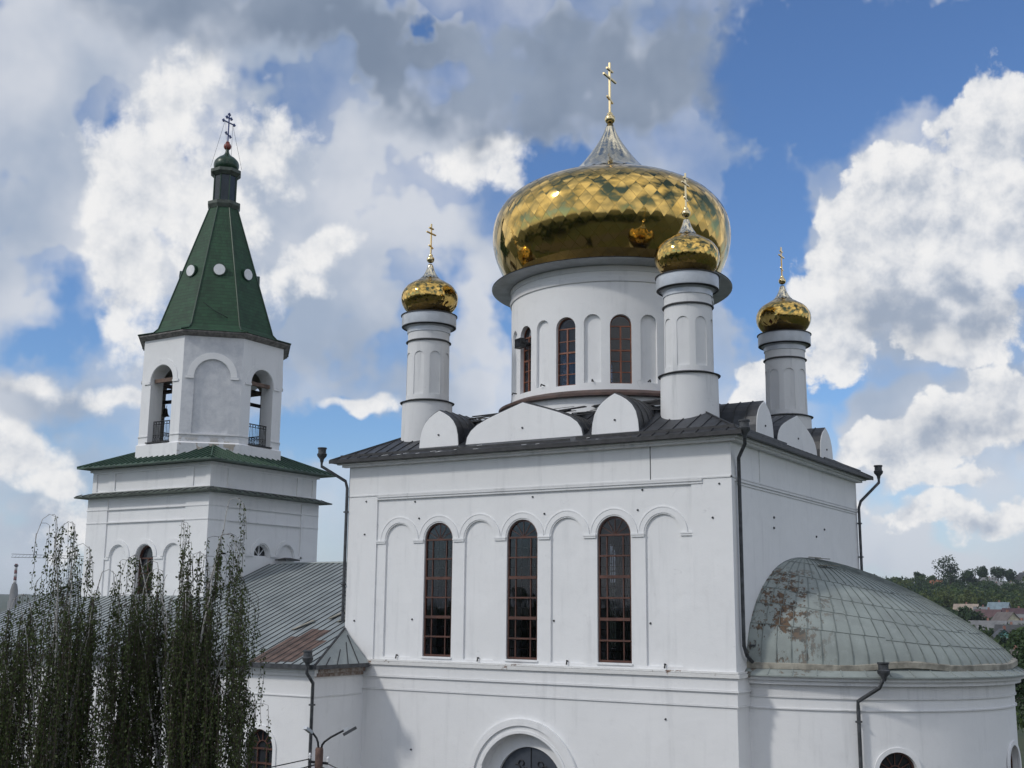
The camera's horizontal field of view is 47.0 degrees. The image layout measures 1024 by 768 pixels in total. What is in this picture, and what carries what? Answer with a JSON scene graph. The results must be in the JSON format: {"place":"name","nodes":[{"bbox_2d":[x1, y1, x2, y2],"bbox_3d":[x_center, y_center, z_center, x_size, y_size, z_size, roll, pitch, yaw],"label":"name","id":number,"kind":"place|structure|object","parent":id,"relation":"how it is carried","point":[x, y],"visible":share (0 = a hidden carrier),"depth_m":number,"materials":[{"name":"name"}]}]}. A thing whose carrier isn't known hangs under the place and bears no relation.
{"place":"outdoors","nodes":[
{"label":"outdoors","id":0,"kind":"place"},
{"bbox_2d":[0,582,1023,767],"bbox_3d":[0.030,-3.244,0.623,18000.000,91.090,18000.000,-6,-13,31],"label":"ground","id":1,"kind":"structure","parent":0,"point":[4,598],"depth_m":549.06,"materials":[{"name":"green plant"}]},
{"bbox_2d":[7,564,17,609],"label":"factory chimney","id":2,"kind":"object","parent":1,"relation":"on","point":[13,594],"visible":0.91,"depth_m":997.57,"materials":[{"name":"concrete"}]},
{"bbox_2d":[13,552,83,584],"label":"tower crane","id":3,"kind":"object","parent":1,"relation":"on","point":[68,572],"visible":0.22,"depth_m":739.83,"materials":[{"name":"metal"}]},
{"bbox_2d":[0,514,144,767],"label":"birch tree","id":4,"kind":"object","parent":1,"relation":"on","point":[69,680],"visible":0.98,"depth_m":25.22,"materials":[{"name":"green plant"}]},
{"bbox_2d":[86,497,271,767],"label":"birch tree","id":5,"kind":"object","parent":1,"relation":"on","point":[193,705],"visible":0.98,"depth_m":26.04,"materials":[{"name":"green plant"}]},
{"bbox_2d":[303,726,356,767],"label":"street lamp","id":6,"kind":"object","parent":1,"relation":"on","point":[318,762],"visible":1,"depth_m":24.65,"materials":[{"name":"metal"}]},
{"bbox_2d":[267,759,309,767],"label":"overhead wire","id":7,"kind":"object","parent":6,"relation":"attached to","point":[288,763],"visible":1,"depth_m":24.48,"materials":[{"name":"metal"}]},
{"bbox_2d":[913,571,925,579],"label":"oak tree","id":8,"kind":"object","parent":1,"relation":"on","point":[917,574],"visible":0.52,"depth_m":784.13,"materials":[{"name":"green plant"}]},
{"bbox_2d":[926,575,935,581],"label":"poplar tree","id":9,"kind":"object","parent":1,"relation":"on","point":[932,577],"visible":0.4,"depth_m":771.25,"materials":[{"name":"green plant"}]},
{"bbox_2d":[934,592,954,606],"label":"lime tree","id":10,"kind":"object","parent":1,"relation":"on","point":[944,596],"visible":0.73,"depth_m":530.45,"materials":[{"name":"green plant"}]},
{"bbox_2d":[932,554,961,584],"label":"oak tree","id":11,"kind":"object","parent":1,"relation":"on","point":[950,574],"visible":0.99,"depth_m":741.97,"materials":[{"name":"green plant"}]},
{"bbox_2d":[871,573,1023,731],"bbox_3d":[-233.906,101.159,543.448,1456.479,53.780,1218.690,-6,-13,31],"label":"woodland","id":12,"kind":"object","parent":1,"relation":"on","point":[1012,593],"visible":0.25,"depth_m":603.08,"materials":[{"name":"green plant"}]},
{"bbox_2d":[953,602,978,611],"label":"house","id":13,"kind":"structure","parent":1,"relation":"on","point":[956,606],"depth_m":500.36,"materials":[{"name":"paint"}]},
{"bbox_2d":[958,589,975,603],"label":"lime tree","id":14,"kind":"object","parent":1,"relation":"on","point":[969,593],"visible":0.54,"depth_m":523.26,"materials":[{"name":"green plant"}]},
{"bbox_2d":[959,568,977,589],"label":"oak tree","id":15,"kind":"object","parent":1,"relation":"on","point":[967,575],"visible":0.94,"depth_m":735.50,"materials":[{"name":"green plant"}]},
{"bbox_2d":[954,605,986,620],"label":"oak tree","id":16,"kind":"object","parent":1,"relation":"on","point":[964,612],"visible":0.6,"depth_m":382.99,"materials":[{"name":"green plant"}]},
{"bbox_2d":[969,596,986,606],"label":"lime tree","id":17,"kind":"object","parent":1,"relation":"on","point":[976,600],"visible":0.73,"depth_m":515.79,"materials":[{"name":"green plant"}]},
{"bbox_2d":[975,565,988,579],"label":"oak tree","id":18,"kind":"object","parent":1,"relation":"on","point":[982,571],"visible":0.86,"depth_m":779.37,"materials":[{"name":"green plant"}]},
{"bbox_2d":[968,618,1007,630],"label":"house","id":19,"kind":"structure","parent":1,"relation":"on","point":[987,623],"depth_m":349.79,"materials":[{"name":"paint"}]},
{"bbox_2d":[975,607,1001,619],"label":"house","id":20,"kind":"structure","parent":1,"relation":"on","point":[989,612],"depth_m":427.51,"materials":[{"name":"paint"}]},
{"bbox_2d":[980,576,998,582],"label":"house","id":21,"kind":"structure","parent":1,"relation":"on","point":[991,579],"depth_m":762.48,"materials":[{"name":"paint"}]},
{"bbox_2d":[990,566,1005,580],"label":"oak tree","id":22,"kind":"object","parent":1,"relation":"on","point":[998,573],"visible":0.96,"depth_m":794.50,"materials":[{"name":"green plant"}]},
{"bbox_2d":[986,600,1011,608],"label":"house","id":23,"kind":"structure","parent":1,"relation":"on","point":[996,605],"depth_m":472.50,"materials":[{"name":"paint"}]},
{"bbox_2d":[990,626,1008,639],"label":"house","id":24,"kind":"structure","parent":1,"relation":"on","point":[998,631],"depth_m":310.20,"materials":[{"name":"paint"}]},
{"bbox_2d":[990,610,1019,621],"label":"house","id":25,"kind":"structure","parent":1,"relation":"on","point":[1007,615],"depth_m":374.85,"materials":[{"name":"paint"}]},
{"bbox_2d":[994,622,1023,632],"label":"house","id":26,"kind":"structure","parent":1,"relation":"on","point":[1011,626],"depth_m":327.17,"materials":[{"name":"paint"}]},
{"bbox_2d":[1004,568,1017,581],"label":"oak tree","id":27,"kind":"object","parent":1,"relation":"on","point":[1010,574],"visible":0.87,"depth_m":791.14,"materials":[{"name":"green plant"}]},
{"bbox_2d":[1002,606,1023,613],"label":"house","id":28,"kind":"structure","parent":1,"relation":"on","point":[1018,610],"depth_m":438.50,"materials":[{"name":"paint"}]},
{"bbox_2d":[1006,630,1023,727],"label":"ash tree","id":29,"kind":"object","parent":1,"relation":"on","point":[1019,687],"visible":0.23,"depth_m":107.05,"materials":[{"name":"green plant"}]},
{"bbox_2d":[1007,631,1023,682],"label":"ash tree","id":30,"kind":"object","parent":1,"relation":"on","point":[1016,642],"visible":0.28,"depth_m":109.62,"materials":[{"name":"green plant"}]},
{"bbox_2d":[1008,626,1023,645],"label":"lime tree","id":31,"kind":"object","parent":1,"relation":"on","point":[1013,635],"visible":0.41,"depth_m":268.97,"materials":[{"name":"green plant"}]},
{"bbox_2d":[1008,618,1023,624],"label":"house","id":32,"kind":"structure","parent":1,"relation":"on","point":[1015,622],"depth_m":347.97,"materials":[{"name":"paint"}]},
{"bbox_2d":[1014,571,1023,580],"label":"house","id":33,"kind":"structure","parent":1,"relation":"on","point":[1020,575],"depth_m":783.64,"materials":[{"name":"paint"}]},
{"bbox_2d":[0,0,1023,594],"label":"sky","id":34,"kind":"structure","parent":0,"point":[878,144],"materials":[{"name":"blue"}]},
{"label":"paving","id":35,"kind":"structure","parent":0,"visible":0},
{"bbox_2d":[74,113,334,596],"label":"bell tower","id":36,"kind":"structure","parent":35,"relation":"on","point":[216,352],"depth_m":62.49,"materials":[{"name":"white paint"}]},
{"bbox_2d":[137,545,152,593],"bbox_3d":[-18.764,10.231,60.622,1.300,3.850,0.120,-6,-13,31],"label":"tower window","id":37,"kind":"structure","parent":36,"relation":"in","point":[146,554],"depth_m":60.97,"materials":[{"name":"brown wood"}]},
{"bbox_2d":[161,406,169,416],"bbox_3d":[-19.028,1.505,64.715,0.476,0.695,0.476,-6,-13,31],"label":"bell","id":38,"kind":"object","parent":36,"relation":"hanging from","point":[165,412],"visible":0.99,"depth_m":64.61,"materials":[{"name":"brown metal"}]},
{"bbox_2d":[254,545,265,556],"bbox_3d":[-13.294,8.743,61.757,0.120,0.640,1.100,-6,-13,31],"label":"lunette window","id":39,"kind":"structure","parent":36,"relation":"in","point":[260,551],"depth_m":61.90,"materials":[{"name":"white paint"}]},
{"bbox_2d":[0,62,1023,767],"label":"cathedral","id":40,"kind":"structure","parent":35,"relation":"on","point":[454,610],"depth_m":44.86,"materials":[{"name":"white paint"}]},
{"bbox_2d":[247,729,271,767],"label":"wing window","id":41,"kind":"structure","parent":40,"relation":"in","point":[261,736],"depth_m":46.24,"materials":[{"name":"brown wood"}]},
{"bbox_2d":[423,523,452,656],"bbox_3d":[-2.862,8.121,46.678,1.360,5.190,0.200,-6,-13,31],"label":"window","id":42,"kind":"structure","parent":40,"relation":"in","point":[439,539],"depth_m":46.66,"materials":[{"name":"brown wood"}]},
{"bbox_2d":[507,520,537,659],"bbox_3d":[0.449,7.761,44.649,1.360,5.190,0.200,-6,-13,31],"label":"window","id":43,"kind":"structure","parent":40,"relation":"in","point":[515,577],"depth_m":44.64,"materials":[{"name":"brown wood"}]},
{"bbox_2d":[515,337,530,348],"bbox_3d":[0.495,-1.714,50.398,0.620,0.400,0.600,7,-13,-31],"label":"floodlight","id":44,"kind":"object","parent":40,"relation":"attached to","point":[520,343],"visible":1,"depth_m":50.17,"materials":[{"name":"metal"}]},
{"bbox_2d":[524,327,530,392],"bbox_3d":[0.760,-1.041,50.572,0.094,2.890,0.880,7,-13,-29],"label":"drum window","id":45,"kind":"structure","parent":40,"relation":"in","point":[527,350],"depth_m":50.68,"materials":[{"name":"red wood"}]},
{"bbox_2d":[502,747,556,767],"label":"door","id":46,"kind":"structure","parent":40,"relation":"in","point":[525,757],"depth_m":43.76,"materials":[{"name":"grey metal"}]},
{"bbox_2d":[558,318,574,385],"bbox_3d":[2.328,-1.322,49.036,0.880,2.890,0.094,-6,-13,29],"label":"drum window","id":47,"kind":"structure","parent":40,"relation":"in","point":[559,329],"depth_m":49.08,"materials":[{"name":"red wood"}]},
{"bbox_2d":[610,550,615,647],"bbox_3d":[4.894,10.543,58.904,1.360,5.190,0.200,-6,-13,31],"label":"window","id":48,"kind":"structure","parent":40,"relation":"in","point":[611,563],"depth_m":58.79,"materials":[{"name":"wood"}]},
{"bbox_2d":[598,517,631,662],"bbox_3d":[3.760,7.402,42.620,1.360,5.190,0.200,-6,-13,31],"label":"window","id":49,"kind":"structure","parent":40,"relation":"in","point":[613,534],"depth_m":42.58,"materials":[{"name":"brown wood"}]},
{"bbox_2d":[610,315,631,383],"bbox_3d":[4.466,-1.410,48.474,0.880,2.890,0.094,1,-11,0],"label":"drum window","id":50,"kind":"structure","parent":40,"relation":"in","point":[620,339],"depth_m":48.43,"materials":[{"name":"red wood"}]},
{"bbox_2d":[879,752,913,767],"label":"apse window","id":51,"kind":"structure","parent":40,"relation":"in","point":[893,760],"depth_m":39.01,"materials":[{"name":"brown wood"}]}
]}

